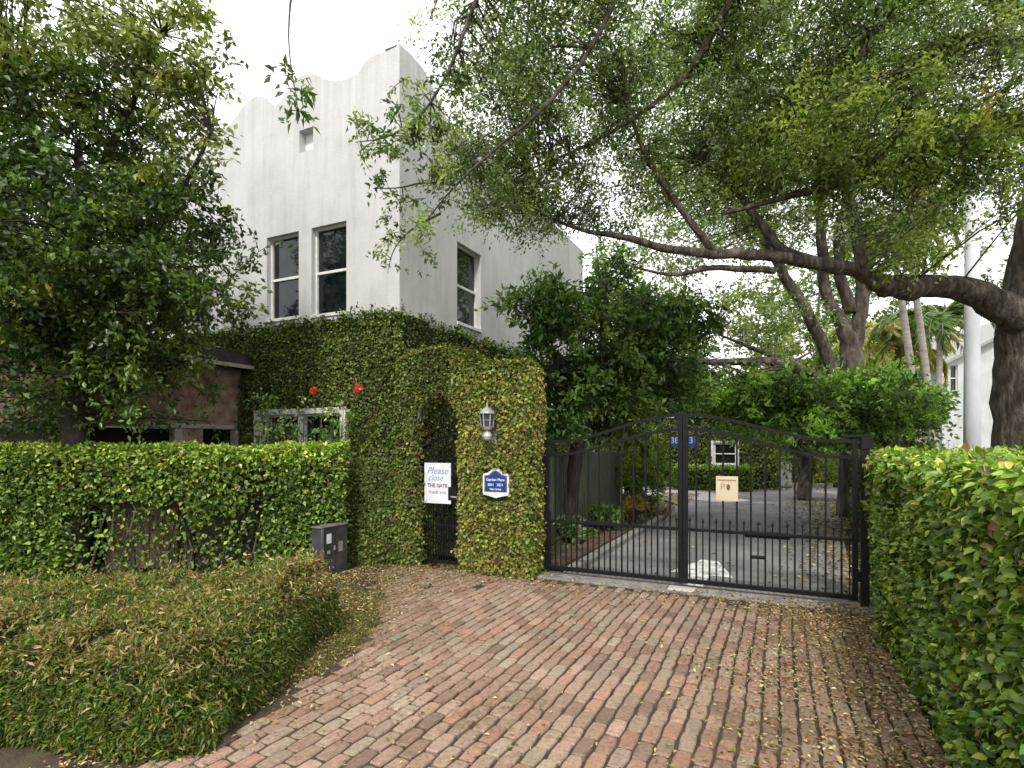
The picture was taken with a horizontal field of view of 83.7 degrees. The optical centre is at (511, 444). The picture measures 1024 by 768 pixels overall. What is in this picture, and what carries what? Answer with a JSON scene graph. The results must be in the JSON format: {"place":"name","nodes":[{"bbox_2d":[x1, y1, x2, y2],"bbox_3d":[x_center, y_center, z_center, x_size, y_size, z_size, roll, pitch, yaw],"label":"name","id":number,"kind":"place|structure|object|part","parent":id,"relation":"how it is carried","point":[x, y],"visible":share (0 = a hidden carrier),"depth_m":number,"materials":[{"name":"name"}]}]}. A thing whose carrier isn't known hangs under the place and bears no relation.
{"place":"outdoors","nodes":[
{"label":"outdoors","id":0,"kind":"place"},
{"bbox_2d":[0,565,952,767],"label":"brick bedding","id":1,"kind":"object","parent":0,"point":[24,756],"visible":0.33,"depth_m":3.69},
{"bbox_2d":[310,522,347,576],"bbox_3d":[-2.335,1.341,7.339,0.190,0.618,0.482,0,0,26],"label":"utility cabinet","id":2,"kind":"object","parent":1,"relation":"on","point":[331,539],"visible":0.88,"depth_m":7.27,"materials":[{"name":"metal"}]},
{"bbox_2d":[285,575,397,685],"bbox_3d":[-1.548,1.661,5.497,1.100,0.088,3.444,0,0,-5],"label":"moss","id":3,"kind":"object","parent":1,"relation":"on","point":[339,642],"visible":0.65,"depth_m":4.94,"materials":[{"name":"green plant"}]},
{"bbox_2d":[31,480,954,765],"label":"ground","id":4,"kind":"structure","parent":0,"point":[193,568],"depth_m":7.95,"materials":[{"name":"soil"}]},
{"bbox_2d":[0,151,104,428],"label":"garden tree","id":5,"kind":"object","parent":4,"relation":"on","point":[31,217],"visible":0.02,"depth_m":12.88,"materials":[{"name":"green plant"}]},
{"bbox_2d":[0,326,253,562],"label":"porch","id":6,"kind":"object","parent":4,"relation":"on","point":[225,407],"visible":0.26,"depth_m":8.86,"materials":[{"name":"brown paint"}]},
{"bbox_2d":[107,503,177,568],"bbox_3d":[-4.930,1.220,7.640,0.858,0.860,0.031,0,0,-10],"label":"wooden panel","id":7,"kind":"object","parent":4,"relation":"on","point":[149,532],"visible":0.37,"depth_m":7.63,"materials":[{"name":"brown wood"}]},
{"bbox_2d":[0,0,292,577],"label":"broadleaf tree","id":8,"kind":"object","parent":4,"relation":"on","point":[85,290],"visible":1,"depth_m":6.62,"materials":[{"name":"green plant"}]},
{"bbox_2d":[0,543,343,765],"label":"shrub hedge","id":9,"kind":"object","parent":4,"relation":"on","point":[115,665],"visible":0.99,"depth_m":3.37,"materials":[{"name":"green plant"}]},
{"bbox_2d":[0,439,352,583],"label":"clipped hedge","id":10,"kind":"object","parent":4,"relation":"on","point":[206,480],"visible":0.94,"depth_m":7.19,"materials":[{"name":"green plant"}]},
{"bbox_2d":[166,496,351,565],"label":"wall","id":11,"kind":"structure","parent":4,"relation":"on","point":[211,527],"depth_m":7.88,"materials":[{"name":"concrete"}]},
{"bbox_2d":[243,383,363,499],"bbox_3d":[-3.023,0.392,8.412,1.926,2.524,0.781,0,0,7],"label":"hibiscus bush","id":12,"kind":"object","parent":4,"relation":"on","point":[262,429],"visible":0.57,"depth_m":8.32,"materials":[{"name":"green plant"}]},
{"bbox_2d":[105,44,582,457],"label":"stucco house","id":13,"kind":"structure","parent":4,"relation":"on","point":[305,190],"depth_m":9.20,"materials":[{"name":"white paint"}]},
{"bbox_2d":[266,234,298,322],"bbox_3d":[-3.734,-2.732,9.420,0.720,1.415,0.160,0,0,26],"label":"window","id":14,"kind":"structure","parent":13,"relation":"in","point":[284,261],"depth_m":9.50,"materials":[{"name":"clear glass"}]},
{"bbox_2d":[265,414,339,457],"bbox_3d":[-3.359,0.132,9.218,1.750,1.225,0.120,0,0,26],"label":"window","id":15,"kind":"structure","parent":13,"relation":"in","point":[315,424],"depth_m":9.21,"materials":[{"name":"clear glass"}]},
{"bbox_2d":[311,224,345,317],"bbox_3d":[-2.840,-2.723,8.990,0.716,1.435,0.160,0,0,26],"label":"window","id":16,"kind":"structure","parent":13,"relation":"in","point":[330,241],"depth_m":9.08,"materials":[{"name":"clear glass"}]},
{"bbox_2d":[168,299,585,566],"bbox_3d":[-2.069,-0.234,12.794,5.816,3.874,9.166,0,0,26],"label":"climbing ivy","id":17,"kind":"object","parent":13,"relation":"attached to","point":[329,359],"visible":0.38,"depth_m":8.72,"materials":[{"name":"green plant"}]},
{"bbox_2d":[457,245,481,332],"bbox_3d":[-0.812,-2.777,10.209,0.160,1.425,0.844,0,0,26],"label":"window","id":18,"kind":"structure","parent":13,"relation":"in","point":[466,261],"depth_m":10.34,"materials":[{"name":"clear glass"}]},
{"bbox_2d":[417,358,538,577],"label":"arched garden wall","id":19,"kind":"structure","parent":4,"relation":"on","point":[419,413],"depth_m":7.79,"materials":[{"name":"white paint"}]},
{"bbox_2d":[421,424,457,565],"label":"pedestrian gate","id":20,"kind":"structure","parent":19,"relation":"attached to","point":[452,492],"depth_m":7.70,"materials":[{"name":"black metal"}]},
{"bbox_2d":[424,463,450,503],"bbox_3d":[-1.002,0.522,7.694,0.419,0.546,0.012,0,0,26],"label":"notice poster","id":21,"kind":"object","parent":20,"relation":"attached to","point":[437,479],"visible":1,"depth_m":7.69,"materials":[{"name":"white paper"}]},
{"bbox_2d":[390,342,553,580],"bbox_3d":[-0.613,0.150,7.590,2.312,3.140,0.617,0,0,26],"label":"climbing ivy","id":22,"kind":"object","parent":19,"relation":"attached to","point":[494,537],"visible":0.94,"depth_m":7.33,"materials":[{"name":"green plant"}]},
{"bbox_2d":[479,403,497,443],"bbox_3d":[-0.284,-0.269,7.147,0.204,0.521,0.321,0,0,26],"label":"wall lantern","id":23,"kind":"object","parent":19,"relation":"attached to","point":[487,414],"depth_m":7.05,"materials":[{"name":"grey metal"}]},
{"bbox_2d":[483,468,510,497],"bbox_3d":[-0.195,0.484,7.222,0.370,0.383,0.070,0,0,26],"label":"wall plaque","id":24,"kind":"object","parent":19,"relation":"attached to","point":[495,482],"depth_m":7.19,"materials":[{"name":"metal"}]},
{"bbox_2d":[30,492,952,767],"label":"fallen leaves","id":25,"kind":"object","parent":4,"relation":"on","point":[758,606],"visible":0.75,"depth_m":4.48,"materials":[{"name":"brown plant"}]},
{"bbox_2d":[472,240,737,537],"bbox_3d":[1.799,-1.066,9.960,3.559,5.498,4.016,0,0,38],"label":"broadleaf tree","id":26,"kind":"object","parent":4,"relation":"on","point":[596,376],"visible":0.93,"depth_m":9.46,"materials":[{"name":"green plant"}]},
{"bbox_2d":[263,0,1023,451],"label":"oak tree","id":27,"kind":"object","parent":4,"relation":"on","point":[983,130],"visible":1,"depth_m":6.62,"materials":[{"name":"green plant"}]},
{"bbox_2d":[584,326,726,449],"bbox_3d":[4.754,-2.222,25.118,8.559,7.800,6.280,0,0,31],"label":"garden tree","id":28,"kind":"object","parent":4,"relation":"on","point":[701,356],"visible":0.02,"depth_m":23.96,"materials":[{"name":"green plant"}]},
{"bbox_2d":[613,262,706,355],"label":"garden tree","id":29,"kind":"object","parent":4,"relation":"on","point":[674,290],"visible":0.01,"depth_m":35.16,"materials":[{"name":"green plant"}]},
{"bbox_2d":[627,340,734,415],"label":"garden tree","id":30,"kind":"object","parent":4,"relation":"on","point":[716,348],"visible":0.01,"depth_m":26.74,"materials":[{"name":"green plant"}]},
{"bbox_2d":[586,417,778,489],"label":"garden building","id":31,"kind":"structure","parent":4,"relation":"on","point":[729,453],"depth_m":21.55,"materials":[{"name":"green paint"}]},
{"bbox_2d":[586,418,781,489],"bbox_3d":[5.780,0.344,22.432,8.829,2.834,0.357,0,0,26],"label":"climbing ivy","id":32,"kind":"object","parent":31,"relation":"attached to","point":[743,456],"visible":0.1,"depth_m":21.57,"materials":[{"name":"green plant"}]},
{"bbox_2d":[714,443,735,464],"bbox_3d":[8.020,0.350,21.503,0.830,0.840,0.050,0,0,26],"label":"window","id":33,"kind":"structure","parent":31,"relation":"in","point":[729,453],"depth_m":21.51,"materials":[{"name":"white glass"}]},
{"bbox_2d":[535,570,873,614],"bbox_3d":[1.976,1.672,6.526,3.640,0.056,0.380,0,0,26],"label":"threshold","id":34,"kind":"object","parent":4,"relation":"on","point":[642,584],"visible":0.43,"depth_m":6.43,"materials":[{"name":"concrete"}]},
{"bbox_2d":[542,414,682,582],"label":"driveway gate","id":35,"kind":"structure","parent":34,"relation":"on","point":[598,524],"depth_m":6.93,"materials":[{"name":"black metal"}]},
{"bbox_2d":[671,435,697,446],"bbox_3d":[1.996,-0.037,6.636,0.320,0.145,0.015,0,0,26],"label":"number sign","id":36,"kind":"object","parent":35,"relation":"attached to","point":[674,440],"visible":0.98,"depth_m":6.61,"materials":[{"name":"blue metal"}]},
{"bbox_2d":[667,585,696,591],"bbox_3d":[1.925,1.640,6.489,0.300,0.020,0.190,0,0,26],"label":"gate stop pad","id":37,"kind":"object","parent":34,"relation":"on","point":[679,588],"visible":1,"depth_m":6.47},
{"bbox_2d":[841,435,872,606],"bbox_3d":[3.543,0.785,5.871,0.270,1.770,0.140,0,0,26],"label":"gate post","id":38,"kind":"object","parent":34,"relation":"on","point":[866,445],"visible":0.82,"depth_m":5.79,"materials":[{"name":"black metal"}]},
{"bbox_2d":[683,413,860,600],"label":"driveway gate","id":39,"kind":"structure","parent":38,"relation":"attached to","point":[787,536],"depth_m":6.20,"materials":[{"name":"black metal"}]},
{"bbox_2d":[716,476,737,501],"bbox_3d":[2.397,0.494,6.375,0.231,0.276,0.015,0,0,26],"label":"notice board","id":40,"kind":"object","parent":39,"relation":"attached to","point":[726,488],"visible":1,"depth_m":6.37,"materials":[{"name":"beige"}]},
{"bbox_2d":[671,463,755,491],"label":"hedge","id":41,"kind":"object","parent":4,"relation":"on","point":[716,470],"visible":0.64,"depth_m":20.51,"materials":[{"name":"green plant"}]},
{"bbox_2d":[715,278,840,375],"bbox_3d":[13.312,-3.216,28.294,7.381,9.808,6.612,0,0,0],"label":"garden tree","id":42,"kind":"object","parent":4,"relation":"on","point":[792,347],"visible":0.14,"depth_m":27.45,"materials":[{"name":"green plant"}]},
{"bbox_2d":[756,366,838,500],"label":"garden tree","id":43,"kind":"object","parent":4,"relation":"on","point":[802,490],"visible":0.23,"depth_m":16.84,"materials":[{"name":"brown plant"}]},
{"bbox_2d":[792,447,837,486],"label":"hedge","id":44,"kind":"object","parent":4,"relation":"on","point":[835,484],"visible":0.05,"depth_m":22.34,"materials":[{"name":"green plant"}]},
{"bbox_2d":[760,254,878,445],"bbox_3d":[17.765,-4.964,33.769,8.196,13.259,6.372,0,0,-43],"label":"garden tree","id":45,"kind":"object","parent":4,"relation":"on","point":[810,288],"visible":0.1,"depth_m":33.99,"materials":[{"name":"green plant"}]},
{"bbox_2d":[808,345,917,449],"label":"garden tree","id":46,"kind":"object","parent":4,"relation":"on","point":[872,360],"visible":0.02,"depth_m":26.45,"materials":[{"name":"green plant"}]},
{"bbox_2d":[841,271,924,358],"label":"garden tree","id":47,"kind":"object","parent":4,"relation":"on","point":[887,312],"visible":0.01,"depth_m":30.92,"materials":[{"name":"green plant"}]},
{"bbox_2d":[826,319,963,388],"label":"palm tree","id":48,"kind":"object","parent":4,"relation":"on","point":[898,343],"visible":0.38,"depth_m":20.42,"materials":[{"name":"green plant"}]},
{"bbox_2d":[828,203,963,441],"bbox_3d":[10.532,-2.477,16.035,2.774,8.271,3.245,0,0,-36],"label":"palm tree","id":49,"kind":"object","parent":4,"relation":"on","point":[907,342],"visible":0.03,"depth_m":15.92,"materials":[{"name":"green plant"}]},
{"bbox_2d":[834,363,961,465],"bbox_3d":[9.763,-0.104,14.583,2.770,3.891,3.028,0,0,0],"label":"garden tree","id":50,"kind":"object","parent":4,"relation":"on","point":[908,443],"visible":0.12,"depth_m":14.21,"materials":[{"name":"green plant"}]},
{"bbox_2d":[846,442,953,542],"bbox_3d":[6.158,0.852,8.997,1.148,1.788,7.250,0,0,26],"label":"hedge","id":51,"kind":"object","parent":4,"relation":"on","point":[918,447],"visible":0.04,"depth_m":10.31,"materials":[{"name":"green plant"}]},
{"bbox_2d":[868,192,960,448],"bbox_3d":[11.262,-2.614,16.597,2.948,8.543,2.765,0,0,34],"label":"palm tree","id":52,"kind":"object","parent":4,"relation":"on","point":[921,338],"visible":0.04,"depth_m":16.32,"materials":[{"name":"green plant"}]},
{"bbox_2d":[835,323,994,452],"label":"white house","id":53,"kind":"structure","parent":4,"relation":"on","point":[955,364],"depth_m":24.00,"materials":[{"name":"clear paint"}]},
{"bbox_2d":[951,365,956,390],"bbox_3d":[18.560,-2.790,24.085,0.300,1.080,0.050,0,0,0],"label":"window","id":54,"kind":"structure","parent":53,"relation":"in","point":[953,367],"depth_m":24.10,"materials":[{"name":"white glass"}]},
{"bbox_2d":[868,300,995,447],"bbox_3d":[14.251,-1.666,18.934,3.457,6.658,3.870,0,0,-34],"label":"palm tree","id":55,"kind":"object","parent":4,"relation":"on","point":[937,318],"visible":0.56,"depth_m":18.58,"materials":[{"name":"green plant"}]},
{"bbox_2d":[860,441,1023,767],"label":"clipped hedge","id":56,"kind":"object","parent":4,"relation":"on","point":[946,545],"visible":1,"depth_m":2.74,"materials":[{"name":"green plant"}]},
{"bbox_2d":[963,156,980,449],"bbox_3d":[8.852,-2.075,11.000,0.290,7.550,0.290,0,0,0],"label":"white pole","id":57,"kind":"object","parent":4,"relation":"on","point":[972,389],"visible":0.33,"depth_m":10.90,"materials":[{"name":"paint"}]},
{"bbox_2d":[942,191,1017,306],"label":"garden tree","id":58,"kind":"object","parent":4,"relation":"on","point":[1004,238],"visible":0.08,"depth_m":39.40,"materials":[{"name":"green plant"}]},
{"bbox_2d":[0,0,1023,376],"label":"sky","id":59,"kind":"structure","parent":0,"point":[332,40],"materials":[{"name":"white"}]},
{"bbox_2d":[138,565,950,767],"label":"brick paving","id":60,"kind":"structure","parent":0,"point":[476,652],"depth_m":3.81,"materials":[{"name":"brown brick"}]},
{"bbox_2d":[436,493,668,563],"bbox_3d":[2.189,1.620,13.328,2.480,0.001,11.701,0,0,26],"label":"planting bed","id":61,"kind":"object","parent":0,"point":[663,503],"visible":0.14,"depth_m":9.64,"materials":[{"name":"soil"}]},
{"bbox_2d":[551,512,597,543],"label":"ground plant","id":62,"kind":"object","parent":61,"relation":"on","point":[573,530],"visible":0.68,"depth_m":9.34,"materials":[{"name":"green plant"}]},
{"bbox_2d":[549,450,619,539],"bbox_3d":[1.598,0.880,11.726,0.085,1.500,4.500,0,0,26],"label":"picket fence","id":63,"kind":"object","parent":61,"relation":"on","point":[593,478],"visible":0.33,"depth_m":11.57,"materials":[{"name":"grey wood"}]},
{"bbox_2d":[549,531,624,570],"bbox_3d":[1.216,1.591,8.843,0.300,0.118,2.975,0,0,26],"label":"brick edging","id":64,"kind":"object","parent":61,"relation":"on","point":[584,549],"visible":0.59,"depth_m":8.38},
{"bbox_2d":[585,501,626,531],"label":"ground plant","id":65,"kind":"object","parent":61,"relation":"on","point":[603,508],"visible":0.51,"depth_m":10.69,"materials":[{"name":"green plant"}]},
{"bbox_2d":[617,493,650,521],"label":"ground plant","id":66,"kind":"object","parent":61,"relation":"on","point":[628,504],"visible":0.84,"depth_m":11.90,"materials":[{"name":"orange plant"}]},
{"bbox_2d":[601,413,673,502],"bbox_3d":[3.217,0.273,14.838,1.876,2.959,1.890,0,0,-23],"label":"leafy shrub","id":67,"kind":"object","parent":61,"relation":"on","point":[627,456],"visible":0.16,"depth_m":14.75,"materials":[{"name":"green plant"}]},
{"bbox_2d":[614,425,673,515],"bbox_3d":[3.036,0.602,13.175,1.427,2.175,1.380,0,0,0],"label":"leafy shrub","id":68,"kind":"object","parent":61,"relation":"on","point":[651,474],"visible":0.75,"depth_m":13.03,"materials":[{"name":"green plant"}]},
{"bbox_2d":[623,489,749,501],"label":"paving","id":69,"kind":"structure","parent":0,"point":[704,497],"depth_m":18.48,"materials":[{"name":"grey concrete"}]},
{"bbox_2d":[577,486,856,601],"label":"driveway","id":70,"kind":"structure","parent":0,"point":[772,496],"depth_m":9.36,"materials":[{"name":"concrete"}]},
{"bbox_2d":[566,482,832,572],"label":"kerb","id":71,"kind":"structure","parent":70,"relation":"on","point":[654,523],"depth_m":9.19,"materials":[{"name":"concrete"}]},
{"bbox_2d":[671,560,732,585],"bbox_3d":[2.458,1.649,7.398,0.780,0.001,1.650,0,0,26],"label":"painted arrow","id":72,"kind":"object","parent":70,"relation":"on","point":[706,570],"visible":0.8,"depth_m":7.48,"materials":[{"name":"paint"}]},
{"bbox_2d":[575,0,995,517],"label":"spreading tree","id":73,"kind":"object","parent":70,"relation":"on","point":[798,398],"visible":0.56,"depth_m":12.10,"materials":[{"name":"green plant"}]},
{"bbox_2d":[781,456,791,487],"bbox_3d":[10.518,1.055,22.046,0.500,1.250,0.485,0,0,26],"label":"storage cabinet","id":74,"kind":"object","parent":70,"relation":"on","point":[784,481],"visible":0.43,"depth_m":21.80,"materials":[{"name":"grey metal"}]},
{"bbox_3d":[10.418,1.035,21.837,0.420,1.070,0.023,0,0,26],"label":"door","id":75,"kind":"part","parent":74,"relation":"part of","materials":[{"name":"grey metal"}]}
]}

